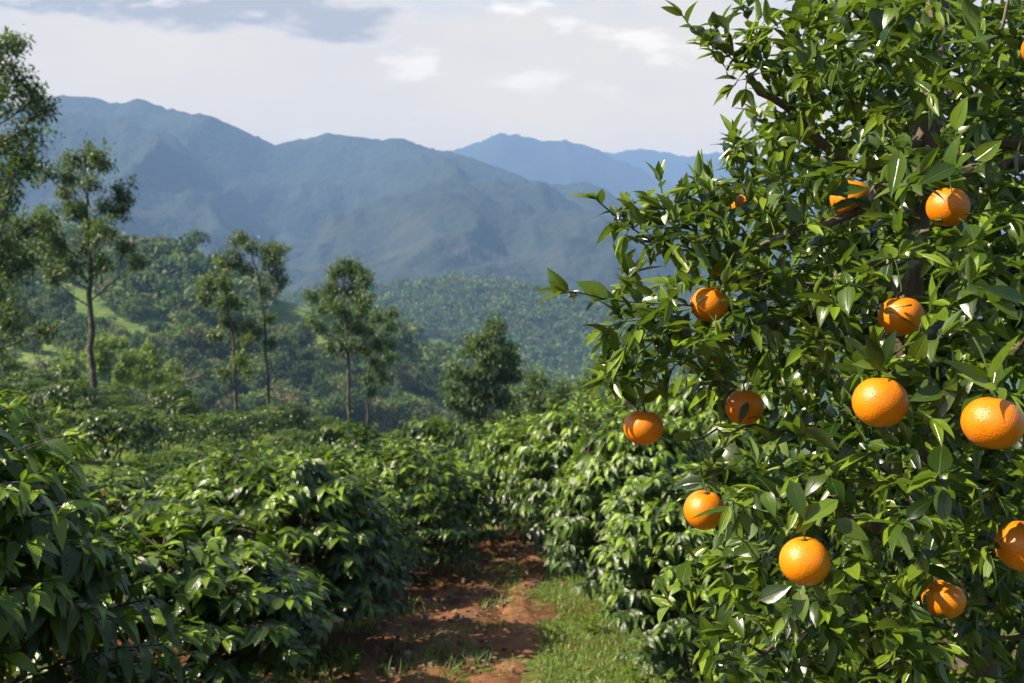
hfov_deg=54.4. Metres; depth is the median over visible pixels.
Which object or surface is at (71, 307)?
hillside tree
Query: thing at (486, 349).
dense tree
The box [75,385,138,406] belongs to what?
coffee bush
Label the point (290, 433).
coffee bush
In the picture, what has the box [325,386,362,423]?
hillside tree
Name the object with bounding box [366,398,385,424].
hillside tree
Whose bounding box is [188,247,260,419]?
shade tree
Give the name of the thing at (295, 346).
hillside tree
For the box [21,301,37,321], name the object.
hillside tree
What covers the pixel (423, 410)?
hillside tree
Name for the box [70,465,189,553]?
coffee bush
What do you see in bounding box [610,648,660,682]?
weed
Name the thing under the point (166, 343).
hillside tree
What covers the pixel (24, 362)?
hillside tree
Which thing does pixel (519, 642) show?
path
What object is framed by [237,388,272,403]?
hillside tree
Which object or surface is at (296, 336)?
hillside tree
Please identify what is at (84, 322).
hillside tree
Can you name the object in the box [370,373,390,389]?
hillside tree
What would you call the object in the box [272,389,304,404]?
hillside tree
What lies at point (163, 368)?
hillside tree
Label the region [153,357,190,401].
young tree
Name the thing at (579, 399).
coffee bush
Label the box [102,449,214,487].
coffee bush
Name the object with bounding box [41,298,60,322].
hillside tree
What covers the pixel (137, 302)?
hillside tree
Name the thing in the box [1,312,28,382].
young tree
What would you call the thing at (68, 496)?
coffee bush
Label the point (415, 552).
coffee bush
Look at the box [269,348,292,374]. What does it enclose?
hillside tree
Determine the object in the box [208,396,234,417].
hillside tree
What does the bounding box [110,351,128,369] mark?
hillside tree
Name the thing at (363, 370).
hillside tree
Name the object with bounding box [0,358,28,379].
coffee bush
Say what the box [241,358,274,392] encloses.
hillside tree
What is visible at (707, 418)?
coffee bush
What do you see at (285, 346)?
hillside tree
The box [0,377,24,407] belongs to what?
coffee bush
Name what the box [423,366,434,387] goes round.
hillside tree
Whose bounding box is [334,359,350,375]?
hillside tree
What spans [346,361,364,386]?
hillside tree
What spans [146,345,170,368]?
hillside tree
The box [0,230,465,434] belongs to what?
hillside
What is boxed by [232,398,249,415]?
hillside tree
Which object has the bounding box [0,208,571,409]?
forest
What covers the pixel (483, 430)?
coffee bush
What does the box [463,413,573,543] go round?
coffee bush
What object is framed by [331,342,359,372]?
hillside tree
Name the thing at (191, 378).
hillside tree
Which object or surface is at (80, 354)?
hillside tree
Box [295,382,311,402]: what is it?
hillside tree
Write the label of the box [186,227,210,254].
skyline tree
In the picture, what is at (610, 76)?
sky
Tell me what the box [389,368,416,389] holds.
hillside tree
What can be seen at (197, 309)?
hillside tree
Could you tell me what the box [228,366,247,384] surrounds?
hillside tree
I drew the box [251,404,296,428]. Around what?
coffee bush
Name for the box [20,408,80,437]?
coffee bush
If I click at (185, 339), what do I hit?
hillside tree
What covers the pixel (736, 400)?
orange
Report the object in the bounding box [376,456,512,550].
coffee bush
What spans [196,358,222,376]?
hillside tree
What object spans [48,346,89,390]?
young tree
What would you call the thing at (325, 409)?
hillside tree
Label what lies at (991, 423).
orange
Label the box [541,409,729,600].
coffee bush
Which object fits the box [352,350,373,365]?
hillside tree
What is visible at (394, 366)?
hillside tree
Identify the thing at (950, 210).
orange
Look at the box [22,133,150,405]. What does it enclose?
shade tree
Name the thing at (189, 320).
hillside tree
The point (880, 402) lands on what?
orange
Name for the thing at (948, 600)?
orange
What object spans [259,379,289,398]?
hillside tree
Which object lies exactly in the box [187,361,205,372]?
hillside tree
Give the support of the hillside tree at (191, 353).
on the hillside
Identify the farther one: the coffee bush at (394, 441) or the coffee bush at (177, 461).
the coffee bush at (394, 441)
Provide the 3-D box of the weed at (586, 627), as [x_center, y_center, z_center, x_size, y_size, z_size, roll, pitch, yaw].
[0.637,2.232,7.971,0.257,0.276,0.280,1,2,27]
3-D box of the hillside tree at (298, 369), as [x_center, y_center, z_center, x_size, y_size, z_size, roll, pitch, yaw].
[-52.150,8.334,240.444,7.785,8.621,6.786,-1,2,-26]
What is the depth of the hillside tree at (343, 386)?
229.34 m
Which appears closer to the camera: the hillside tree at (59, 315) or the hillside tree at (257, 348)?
the hillside tree at (59, 315)
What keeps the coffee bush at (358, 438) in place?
on the ground at (416, 589)
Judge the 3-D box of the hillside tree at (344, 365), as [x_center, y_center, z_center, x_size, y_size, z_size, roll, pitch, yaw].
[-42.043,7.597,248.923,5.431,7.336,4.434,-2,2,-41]
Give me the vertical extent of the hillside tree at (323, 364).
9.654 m
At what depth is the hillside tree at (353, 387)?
229.12 m
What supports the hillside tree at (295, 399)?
on the hillside
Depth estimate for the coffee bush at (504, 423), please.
17.67 m
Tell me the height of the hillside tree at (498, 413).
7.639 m
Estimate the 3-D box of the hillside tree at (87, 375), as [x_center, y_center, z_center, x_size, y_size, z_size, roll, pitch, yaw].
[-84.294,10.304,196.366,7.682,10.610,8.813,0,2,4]
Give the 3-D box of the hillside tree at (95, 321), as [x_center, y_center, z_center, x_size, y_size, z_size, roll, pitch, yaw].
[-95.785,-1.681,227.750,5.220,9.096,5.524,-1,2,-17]
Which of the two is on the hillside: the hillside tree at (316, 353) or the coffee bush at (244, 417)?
the hillside tree at (316, 353)
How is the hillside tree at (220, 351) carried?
on the hillside
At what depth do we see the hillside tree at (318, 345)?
257.77 m
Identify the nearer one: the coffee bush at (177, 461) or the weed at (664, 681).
the weed at (664, 681)
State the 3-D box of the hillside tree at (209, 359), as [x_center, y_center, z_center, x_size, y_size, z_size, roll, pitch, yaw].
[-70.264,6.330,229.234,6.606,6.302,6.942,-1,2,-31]
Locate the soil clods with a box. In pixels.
[310,534,588,681]
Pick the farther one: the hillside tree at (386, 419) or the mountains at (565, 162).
the mountains at (565, 162)
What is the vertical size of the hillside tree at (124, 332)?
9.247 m
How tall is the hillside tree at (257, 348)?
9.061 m
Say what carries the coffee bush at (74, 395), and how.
on the ground at (416, 589)
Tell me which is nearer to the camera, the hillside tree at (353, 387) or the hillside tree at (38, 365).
the hillside tree at (38, 365)
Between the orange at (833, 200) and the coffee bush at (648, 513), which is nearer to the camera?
the orange at (833, 200)
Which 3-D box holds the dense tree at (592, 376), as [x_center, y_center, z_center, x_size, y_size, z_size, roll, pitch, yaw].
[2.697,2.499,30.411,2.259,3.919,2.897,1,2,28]
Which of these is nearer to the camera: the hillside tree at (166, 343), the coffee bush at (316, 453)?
the coffee bush at (316, 453)
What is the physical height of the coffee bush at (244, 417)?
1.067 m
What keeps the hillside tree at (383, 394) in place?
on the hillside
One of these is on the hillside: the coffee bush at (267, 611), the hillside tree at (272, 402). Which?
the hillside tree at (272, 402)
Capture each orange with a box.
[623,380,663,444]
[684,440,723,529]
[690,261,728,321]
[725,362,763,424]
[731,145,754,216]
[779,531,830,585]
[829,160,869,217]
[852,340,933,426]
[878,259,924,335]
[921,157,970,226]
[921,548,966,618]
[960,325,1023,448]
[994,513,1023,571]
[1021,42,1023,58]
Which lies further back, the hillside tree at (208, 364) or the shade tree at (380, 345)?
the hillside tree at (208, 364)
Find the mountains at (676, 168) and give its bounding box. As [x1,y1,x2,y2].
[603,149,1020,214]
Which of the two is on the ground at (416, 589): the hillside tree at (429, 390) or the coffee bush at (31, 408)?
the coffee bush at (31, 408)
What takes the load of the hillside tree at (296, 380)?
on the hillside
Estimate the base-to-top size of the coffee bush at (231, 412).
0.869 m
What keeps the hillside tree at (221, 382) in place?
on the hillside
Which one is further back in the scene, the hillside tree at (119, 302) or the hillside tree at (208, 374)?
the hillside tree at (119, 302)
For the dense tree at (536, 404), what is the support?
on the ground at (416, 589)
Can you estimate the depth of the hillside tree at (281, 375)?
236.21 m
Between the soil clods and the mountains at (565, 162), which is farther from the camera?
the mountains at (565, 162)
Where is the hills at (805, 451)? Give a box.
[402,297,1023,458]
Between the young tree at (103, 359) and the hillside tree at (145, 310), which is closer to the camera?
the young tree at (103, 359)
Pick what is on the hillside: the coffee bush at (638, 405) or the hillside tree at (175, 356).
the hillside tree at (175, 356)
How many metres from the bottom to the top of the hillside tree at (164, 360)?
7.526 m
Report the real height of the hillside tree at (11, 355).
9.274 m
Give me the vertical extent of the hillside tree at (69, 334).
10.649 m
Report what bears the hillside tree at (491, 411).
on the hillside
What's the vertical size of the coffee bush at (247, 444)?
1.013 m
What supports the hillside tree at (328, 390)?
on the hillside
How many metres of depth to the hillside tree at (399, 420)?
227.59 m
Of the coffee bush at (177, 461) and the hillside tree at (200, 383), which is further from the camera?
the hillside tree at (200, 383)
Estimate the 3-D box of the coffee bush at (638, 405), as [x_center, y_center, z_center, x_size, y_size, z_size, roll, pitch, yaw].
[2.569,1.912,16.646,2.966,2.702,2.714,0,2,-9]
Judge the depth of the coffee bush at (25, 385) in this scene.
32.35 m
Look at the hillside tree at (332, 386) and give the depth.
230.67 m
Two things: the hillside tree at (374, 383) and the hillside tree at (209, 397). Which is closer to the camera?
the hillside tree at (209, 397)
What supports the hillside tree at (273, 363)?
on the hillside
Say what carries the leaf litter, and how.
on the ground at (416, 589)
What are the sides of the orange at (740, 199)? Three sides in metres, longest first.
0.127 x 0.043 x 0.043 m
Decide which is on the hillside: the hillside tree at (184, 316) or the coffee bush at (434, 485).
the hillside tree at (184, 316)
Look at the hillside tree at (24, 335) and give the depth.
221.60 m
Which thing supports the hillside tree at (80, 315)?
on the hillside
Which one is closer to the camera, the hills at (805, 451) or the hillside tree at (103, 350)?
the hillside tree at (103, 350)
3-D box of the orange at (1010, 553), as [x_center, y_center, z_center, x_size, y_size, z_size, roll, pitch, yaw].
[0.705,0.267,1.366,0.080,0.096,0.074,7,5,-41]
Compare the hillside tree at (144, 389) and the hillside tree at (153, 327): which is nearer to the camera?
the hillside tree at (144, 389)
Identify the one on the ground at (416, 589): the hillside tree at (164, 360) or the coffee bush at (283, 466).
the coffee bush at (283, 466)
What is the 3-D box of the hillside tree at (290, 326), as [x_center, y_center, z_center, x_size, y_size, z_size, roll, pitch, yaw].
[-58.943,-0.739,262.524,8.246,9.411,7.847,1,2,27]
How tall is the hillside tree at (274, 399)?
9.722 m
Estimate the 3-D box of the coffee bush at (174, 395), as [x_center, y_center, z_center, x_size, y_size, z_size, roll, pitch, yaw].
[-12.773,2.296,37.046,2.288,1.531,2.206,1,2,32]
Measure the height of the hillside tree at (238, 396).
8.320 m
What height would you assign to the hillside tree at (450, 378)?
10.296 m
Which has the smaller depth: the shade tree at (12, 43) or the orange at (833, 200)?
the orange at (833, 200)
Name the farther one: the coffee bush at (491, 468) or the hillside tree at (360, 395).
the hillside tree at (360, 395)
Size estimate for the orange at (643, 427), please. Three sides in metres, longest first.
0.129 x 0.068 x 0.068 m
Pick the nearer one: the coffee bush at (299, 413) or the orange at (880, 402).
the orange at (880, 402)
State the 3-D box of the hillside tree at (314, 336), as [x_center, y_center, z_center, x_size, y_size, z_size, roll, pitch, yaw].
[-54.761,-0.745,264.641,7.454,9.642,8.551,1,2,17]
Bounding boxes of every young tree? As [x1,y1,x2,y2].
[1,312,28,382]
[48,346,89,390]
[78,332,145,403]
[124,337,176,405]
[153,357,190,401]
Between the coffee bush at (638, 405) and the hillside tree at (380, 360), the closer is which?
the coffee bush at (638, 405)
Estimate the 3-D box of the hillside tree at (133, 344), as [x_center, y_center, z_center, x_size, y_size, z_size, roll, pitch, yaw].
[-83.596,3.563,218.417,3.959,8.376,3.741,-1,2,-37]
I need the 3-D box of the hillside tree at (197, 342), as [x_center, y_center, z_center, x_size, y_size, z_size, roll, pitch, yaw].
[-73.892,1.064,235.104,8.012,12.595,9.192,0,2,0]
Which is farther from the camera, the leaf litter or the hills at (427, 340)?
the hills at (427, 340)
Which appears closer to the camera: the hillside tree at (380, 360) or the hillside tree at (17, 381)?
the hillside tree at (17, 381)
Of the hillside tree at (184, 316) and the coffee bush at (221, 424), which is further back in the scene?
the hillside tree at (184, 316)
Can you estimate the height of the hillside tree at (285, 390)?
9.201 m
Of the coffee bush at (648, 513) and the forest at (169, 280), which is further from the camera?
the forest at (169, 280)
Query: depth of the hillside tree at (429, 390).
256.01 m
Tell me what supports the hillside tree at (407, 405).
on the hillside
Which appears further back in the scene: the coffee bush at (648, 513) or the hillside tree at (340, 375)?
the hillside tree at (340, 375)
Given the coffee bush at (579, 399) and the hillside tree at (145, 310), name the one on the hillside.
the hillside tree at (145, 310)
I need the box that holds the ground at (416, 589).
[0,387,1019,682]
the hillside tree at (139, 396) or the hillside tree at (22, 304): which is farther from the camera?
the hillside tree at (22, 304)
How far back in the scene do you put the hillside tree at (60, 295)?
242.74 m
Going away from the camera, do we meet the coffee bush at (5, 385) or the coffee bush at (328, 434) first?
the coffee bush at (328, 434)
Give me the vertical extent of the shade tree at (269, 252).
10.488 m
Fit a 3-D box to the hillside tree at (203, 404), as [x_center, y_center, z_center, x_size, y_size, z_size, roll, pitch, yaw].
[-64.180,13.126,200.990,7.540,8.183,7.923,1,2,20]
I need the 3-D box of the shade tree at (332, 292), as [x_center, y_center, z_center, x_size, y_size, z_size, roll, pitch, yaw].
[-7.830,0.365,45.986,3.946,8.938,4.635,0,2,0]
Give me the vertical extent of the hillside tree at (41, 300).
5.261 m
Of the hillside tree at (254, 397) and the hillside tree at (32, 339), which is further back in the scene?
the hillside tree at (32, 339)
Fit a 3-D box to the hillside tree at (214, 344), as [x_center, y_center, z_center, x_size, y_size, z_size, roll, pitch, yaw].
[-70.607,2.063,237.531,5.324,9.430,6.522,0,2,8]
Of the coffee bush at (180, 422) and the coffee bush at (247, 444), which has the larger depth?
the coffee bush at (180, 422)
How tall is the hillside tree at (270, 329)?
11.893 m
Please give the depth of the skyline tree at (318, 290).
324.60 m
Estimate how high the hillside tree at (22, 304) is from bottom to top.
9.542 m
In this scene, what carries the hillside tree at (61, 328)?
on the hillside
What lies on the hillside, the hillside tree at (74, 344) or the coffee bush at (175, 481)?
the hillside tree at (74, 344)
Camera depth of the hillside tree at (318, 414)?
203.63 m
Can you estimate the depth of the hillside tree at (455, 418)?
234.58 m
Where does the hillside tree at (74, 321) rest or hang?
on the hillside
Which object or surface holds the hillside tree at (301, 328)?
on the hillside
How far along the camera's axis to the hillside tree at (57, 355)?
203.25 m
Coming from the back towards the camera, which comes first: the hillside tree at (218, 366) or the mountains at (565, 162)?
the mountains at (565, 162)
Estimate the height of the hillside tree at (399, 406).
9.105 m
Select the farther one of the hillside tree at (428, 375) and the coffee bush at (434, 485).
the hillside tree at (428, 375)
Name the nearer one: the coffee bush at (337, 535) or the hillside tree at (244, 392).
the coffee bush at (337, 535)
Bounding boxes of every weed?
[326,650,369,680]
[576,604,604,634]
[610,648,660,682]
[658,670,703,682]
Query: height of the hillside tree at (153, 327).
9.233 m
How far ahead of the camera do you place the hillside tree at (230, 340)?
246.61 m
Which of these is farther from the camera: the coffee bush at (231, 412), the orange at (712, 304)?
the coffee bush at (231, 412)
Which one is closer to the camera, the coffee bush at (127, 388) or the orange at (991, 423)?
the orange at (991, 423)
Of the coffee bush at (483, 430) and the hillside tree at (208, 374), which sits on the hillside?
the hillside tree at (208, 374)
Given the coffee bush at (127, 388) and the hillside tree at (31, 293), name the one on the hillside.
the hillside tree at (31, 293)
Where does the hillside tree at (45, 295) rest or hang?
on the hillside
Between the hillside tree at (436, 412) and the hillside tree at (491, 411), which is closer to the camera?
the hillside tree at (436, 412)
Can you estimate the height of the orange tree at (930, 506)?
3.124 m
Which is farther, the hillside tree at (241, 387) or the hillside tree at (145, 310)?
the hillside tree at (145, 310)
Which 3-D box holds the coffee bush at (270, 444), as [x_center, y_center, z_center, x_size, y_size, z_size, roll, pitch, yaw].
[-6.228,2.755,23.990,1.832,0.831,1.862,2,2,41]
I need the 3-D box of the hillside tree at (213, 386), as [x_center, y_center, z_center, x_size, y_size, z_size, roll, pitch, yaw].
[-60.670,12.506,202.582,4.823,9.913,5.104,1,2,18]
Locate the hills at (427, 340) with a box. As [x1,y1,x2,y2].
[303,306,1013,492]
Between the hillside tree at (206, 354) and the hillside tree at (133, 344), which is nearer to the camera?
the hillside tree at (133, 344)
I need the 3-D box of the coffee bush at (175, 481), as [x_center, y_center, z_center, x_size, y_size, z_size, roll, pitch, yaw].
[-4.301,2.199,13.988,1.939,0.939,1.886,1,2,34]
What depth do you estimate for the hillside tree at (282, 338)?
249.34 m
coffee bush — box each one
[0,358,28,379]
[0,368,59,394]
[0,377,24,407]
[0,386,206,682]
[0,392,55,439]
[3,489,344,682]
[4,378,61,402]
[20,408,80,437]
[21,441,90,514]
[23,378,108,415]
[36,362,80,388]
[55,408,166,463]
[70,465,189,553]
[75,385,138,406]
[84,394,142,414]
[90,405,166,434]
[98,381,135,401]
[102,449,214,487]
[129,412,211,453]
[135,383,203,416]
[143,387,203,412]
[153,439,419,643]
[154,466,269,512]
[158,396,212,427]
[163,435,271,474]
[182,412,253,446]
[201,409,255,430]
[219,411,288,440]
[224,439,290,466]
[247,458,295,489]
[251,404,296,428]
[255,428,325,459]
[260,401,323,440]
[263,469,426,583]
[278,442,363,470]
[298,417,402,473]
[302,415,344,434]
[330,434,379,471]
[344,435,485,576]
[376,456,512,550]
[384,430,425,449]
[390,412,477,462]
[415,422,478,461]
[419,447,524,532]
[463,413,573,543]
[465,412,562,499]
[466,417,520,450]
[490,399,624,564]
[524,389,629,464]
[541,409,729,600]
[591,460,808,682]
[596,378,701,452]
[641,368,791,507]
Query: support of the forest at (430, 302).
on the hills at (805, 451)
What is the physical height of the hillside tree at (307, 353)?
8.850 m
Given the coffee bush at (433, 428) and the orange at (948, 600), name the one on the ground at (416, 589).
the coffee bush at (433, 428)
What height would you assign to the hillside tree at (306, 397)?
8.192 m
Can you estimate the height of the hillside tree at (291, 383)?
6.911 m
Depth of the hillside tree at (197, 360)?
225.19 m
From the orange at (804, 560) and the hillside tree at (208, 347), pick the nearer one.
the orange at (804, 560)
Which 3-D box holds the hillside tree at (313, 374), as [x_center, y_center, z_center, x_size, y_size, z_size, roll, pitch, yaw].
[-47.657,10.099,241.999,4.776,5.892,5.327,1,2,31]
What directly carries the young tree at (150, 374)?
on the ground at (416, 589)
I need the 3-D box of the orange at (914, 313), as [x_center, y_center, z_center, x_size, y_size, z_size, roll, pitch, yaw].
[0.600,-0.073,1.547,0.068,0.126,0.068,-9,3,5]
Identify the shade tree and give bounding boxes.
[0,24,71,371]
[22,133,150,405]
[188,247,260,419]
[219,226,294,407]
[300,253,378,421]
[356,302,402,424]
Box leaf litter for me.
[174,527,799,682]
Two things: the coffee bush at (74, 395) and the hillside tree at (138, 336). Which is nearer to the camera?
the coffee bush at (74, 395)
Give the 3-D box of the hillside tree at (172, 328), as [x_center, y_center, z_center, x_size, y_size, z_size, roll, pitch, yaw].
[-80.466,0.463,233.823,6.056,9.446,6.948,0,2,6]
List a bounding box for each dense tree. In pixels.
[435,308,527,432]
[510,366,575,425]
[566,363,635,417]
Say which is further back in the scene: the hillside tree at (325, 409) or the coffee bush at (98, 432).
the hillside tree at (325, 409)
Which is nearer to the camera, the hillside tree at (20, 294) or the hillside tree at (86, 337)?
the hillside tree at (86, 337)
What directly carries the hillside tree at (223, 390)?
on the hillside
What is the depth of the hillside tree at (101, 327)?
224.81 m
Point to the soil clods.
(470, 660)
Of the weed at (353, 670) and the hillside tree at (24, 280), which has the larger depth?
the hillside tree at (24, 280)
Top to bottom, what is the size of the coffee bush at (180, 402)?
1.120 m
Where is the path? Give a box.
[331,524,548,682]
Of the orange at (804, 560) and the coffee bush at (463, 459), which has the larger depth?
the coffee bush at (463, 459)
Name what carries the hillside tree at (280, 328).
on the hillside
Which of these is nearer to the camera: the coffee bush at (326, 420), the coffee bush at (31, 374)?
the coffee bush at (31, 374)
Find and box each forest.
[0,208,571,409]
[276,269,767,409]
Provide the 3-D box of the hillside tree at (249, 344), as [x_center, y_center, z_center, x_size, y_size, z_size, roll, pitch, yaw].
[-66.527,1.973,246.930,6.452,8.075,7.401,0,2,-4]
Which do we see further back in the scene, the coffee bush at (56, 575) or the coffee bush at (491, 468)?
the coffee bush at (491, 468)
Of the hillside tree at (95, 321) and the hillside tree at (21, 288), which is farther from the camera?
the hillside tree at (21, 288)
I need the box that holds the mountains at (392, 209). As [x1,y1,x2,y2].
[0,95,981,349]
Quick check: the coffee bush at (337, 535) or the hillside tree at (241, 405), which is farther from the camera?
the hillside tree at (241, 405)
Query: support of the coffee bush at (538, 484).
on the ground at (416, 589)
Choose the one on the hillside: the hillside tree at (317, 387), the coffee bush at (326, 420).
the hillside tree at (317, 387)
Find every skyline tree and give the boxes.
[156,241,176,258]
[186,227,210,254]
[307,288,326,306]
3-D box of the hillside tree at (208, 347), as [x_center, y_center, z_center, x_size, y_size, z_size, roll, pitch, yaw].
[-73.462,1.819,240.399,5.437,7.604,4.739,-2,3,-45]
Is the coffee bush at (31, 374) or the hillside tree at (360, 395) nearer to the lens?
the coffee bush at (31, 374)
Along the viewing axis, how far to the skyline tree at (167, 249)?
323.69 m
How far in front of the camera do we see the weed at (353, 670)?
6.35 m
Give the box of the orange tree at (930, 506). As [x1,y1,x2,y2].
[532,0,1023,682]
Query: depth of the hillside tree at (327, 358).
254.30 m
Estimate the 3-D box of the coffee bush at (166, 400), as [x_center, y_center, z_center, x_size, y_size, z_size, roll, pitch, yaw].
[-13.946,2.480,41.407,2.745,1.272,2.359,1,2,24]
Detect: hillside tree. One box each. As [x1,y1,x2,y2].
[0,286,18,305]
[0,348,23,363]
[0,369,23,387]
[5,289,24,305]
[6,294,29,314]
[7,273,32,289]
[8,331,28,347]
[9,361,34,381]
[13,284,28,291]
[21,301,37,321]
[23,286,46,303]
[25,330,43,354]
[26,296,44,304]
[26,297,49,324]
[27,355,60,385]
[40,285,78,319]
[41,287,52,303]
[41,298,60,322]
[45,307,76,324]
[48,345,88,374]
[50,317,85,337]
[51,317,87,339]
[51,325,85,349]
[53,335,86,354]
[60,368,101,398]
[63,302,77,316]
[65,311,94,324]
[66,316,80,328]
[76,345,87,370]
[80,325,109,348]
[83,314,102,332]
[84,346,115,379]
[95,324,110,342]
[96,314,118,327]
[108,322,134,352]
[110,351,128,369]
[113,288,138,318]
[117,294,145,321]
[125,339,138,357]
[127,327,162,365]
[129,303,151,326]
[129,388,150,406]
[132,384,159,399]
[142,319,167,335]
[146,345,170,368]
[154,336,178,354]
[155,325,193,352]
[158,326,181,341]
[158,353,181,368]
[158,359,177,386]
[162,349,186,364]
[170,366,205,389]
[171,308,199,327]
[171,345,200,370]
[178,318,196,352]
[182,321,214,357]
[182,353,203,370]
[182,378,209,392]
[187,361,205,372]
[188,366,215,382]
[190,303,208,320]
[192,386,207,414]
[192,387,220,414]
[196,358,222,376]
[198,356,216,362]
[199,348,214,360]
[201,341,216,355]
[204,332,222,358]
[204,379,223,412]
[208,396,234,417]
[209,333,230,357]
[211,361,239,396]
[211,372,240,391]
[216,329,235,353]
[219,384,230,398]
[226,322,248,337]
[227,392,242,402]
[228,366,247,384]
[230,337,255,355]
[231,384,254,396]
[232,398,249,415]
[233,381,255,394]
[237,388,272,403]
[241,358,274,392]
[243,388,279,405]
[243,393,266,412]
[249,336,277,361]
[249,349,281,383]
[252,400,278,410]
[256,322,277,355]
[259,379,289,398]
[268,329,290,347]
[268,344,291,357]
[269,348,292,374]
[271,323,293,343]
[272,330,293,355]
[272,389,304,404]
[274,383,306,405]
[276,321,298,332]
[276,370,291,380]
[279,377,297,389]
[281,376,300,388]
[282,358,310,380]
[285,397,309,427]
[287,330,306,344]
[288,340,303,363]
[290,386,308,406]
[294,319,313,348]
[295,324,320,348]
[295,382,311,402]
[296,345,313,364]
[300,346,325,366]
[301,360,316,381]
[304,344,325,352]
[306,409,326,427]
[307,396,342,422]
[308,370,329,403]
[308,372,315,384]
[308,377,339,403]
[312,353,339,376]
[318,368,343,380]
[323,345,332,363]
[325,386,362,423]
[328,371,355,384]
[328,376,344,396]
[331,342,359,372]
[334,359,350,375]
[335,358,352,375]
[337,374,354,393]
[343,388,372,423]
[345,362,378,386]
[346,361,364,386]
[347,401,377,429]
[350,384,371,394]
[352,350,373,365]
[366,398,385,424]
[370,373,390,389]
[372,351,395,384]
[372,400,396,430]
[375,387,389,417]
[382,398,405,430]
[384,391,419,423]
[385,358,411,379]
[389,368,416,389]
[390,380,403,413]
[394,409,419,429]
[408,378,425,392]
[408,396,435,415]
[411,403,432,423]
[421,404,443,420]
[422,384,440,397]
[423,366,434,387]
[442,375,458,398]
[447,413,464,425]
[488,404,495,417]
[493,409,507,418]
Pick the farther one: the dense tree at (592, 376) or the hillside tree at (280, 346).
the hillside tree at (280, 346)
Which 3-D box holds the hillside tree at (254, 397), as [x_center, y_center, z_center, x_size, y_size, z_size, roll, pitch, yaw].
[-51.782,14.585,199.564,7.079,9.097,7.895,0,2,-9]
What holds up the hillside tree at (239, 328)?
on the hillside
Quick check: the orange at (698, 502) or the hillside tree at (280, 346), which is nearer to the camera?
the orange at (698, 502)
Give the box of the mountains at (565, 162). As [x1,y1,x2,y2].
[451,133,1005,238]
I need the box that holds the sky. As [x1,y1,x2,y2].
[0,0,1023,176]
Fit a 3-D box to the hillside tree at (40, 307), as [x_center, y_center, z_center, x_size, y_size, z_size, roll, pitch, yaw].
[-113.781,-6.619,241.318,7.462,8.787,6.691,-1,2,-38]
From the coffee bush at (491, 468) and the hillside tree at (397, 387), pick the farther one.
the hillside tree at (397, 387)
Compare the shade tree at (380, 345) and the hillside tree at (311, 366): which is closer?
the shade tree at (380, 345)
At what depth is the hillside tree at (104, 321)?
231.99 m
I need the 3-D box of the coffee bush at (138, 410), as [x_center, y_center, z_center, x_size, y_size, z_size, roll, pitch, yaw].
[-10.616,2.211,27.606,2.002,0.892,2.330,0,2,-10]
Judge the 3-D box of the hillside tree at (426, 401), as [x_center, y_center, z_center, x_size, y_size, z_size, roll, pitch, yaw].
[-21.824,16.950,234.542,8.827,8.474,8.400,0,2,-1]
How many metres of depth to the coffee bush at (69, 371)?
41.76 m
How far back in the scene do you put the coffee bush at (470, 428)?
29.20 m
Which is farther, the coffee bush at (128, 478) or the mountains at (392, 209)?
the mountains at (392, 209)
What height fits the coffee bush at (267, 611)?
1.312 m
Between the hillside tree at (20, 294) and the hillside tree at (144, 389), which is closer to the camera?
the hillside tree at (144, 389)
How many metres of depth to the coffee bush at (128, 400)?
32.10 m
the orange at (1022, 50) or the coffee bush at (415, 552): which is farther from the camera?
the coffee bush at (415, 552)
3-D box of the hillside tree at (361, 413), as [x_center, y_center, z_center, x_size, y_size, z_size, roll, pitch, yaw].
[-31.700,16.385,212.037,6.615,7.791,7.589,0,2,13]
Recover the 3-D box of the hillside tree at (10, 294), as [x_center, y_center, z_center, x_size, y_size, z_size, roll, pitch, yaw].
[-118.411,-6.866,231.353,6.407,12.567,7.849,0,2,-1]
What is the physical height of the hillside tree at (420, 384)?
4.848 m
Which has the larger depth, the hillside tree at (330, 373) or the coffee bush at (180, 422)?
the hillside tree at (330, 373)

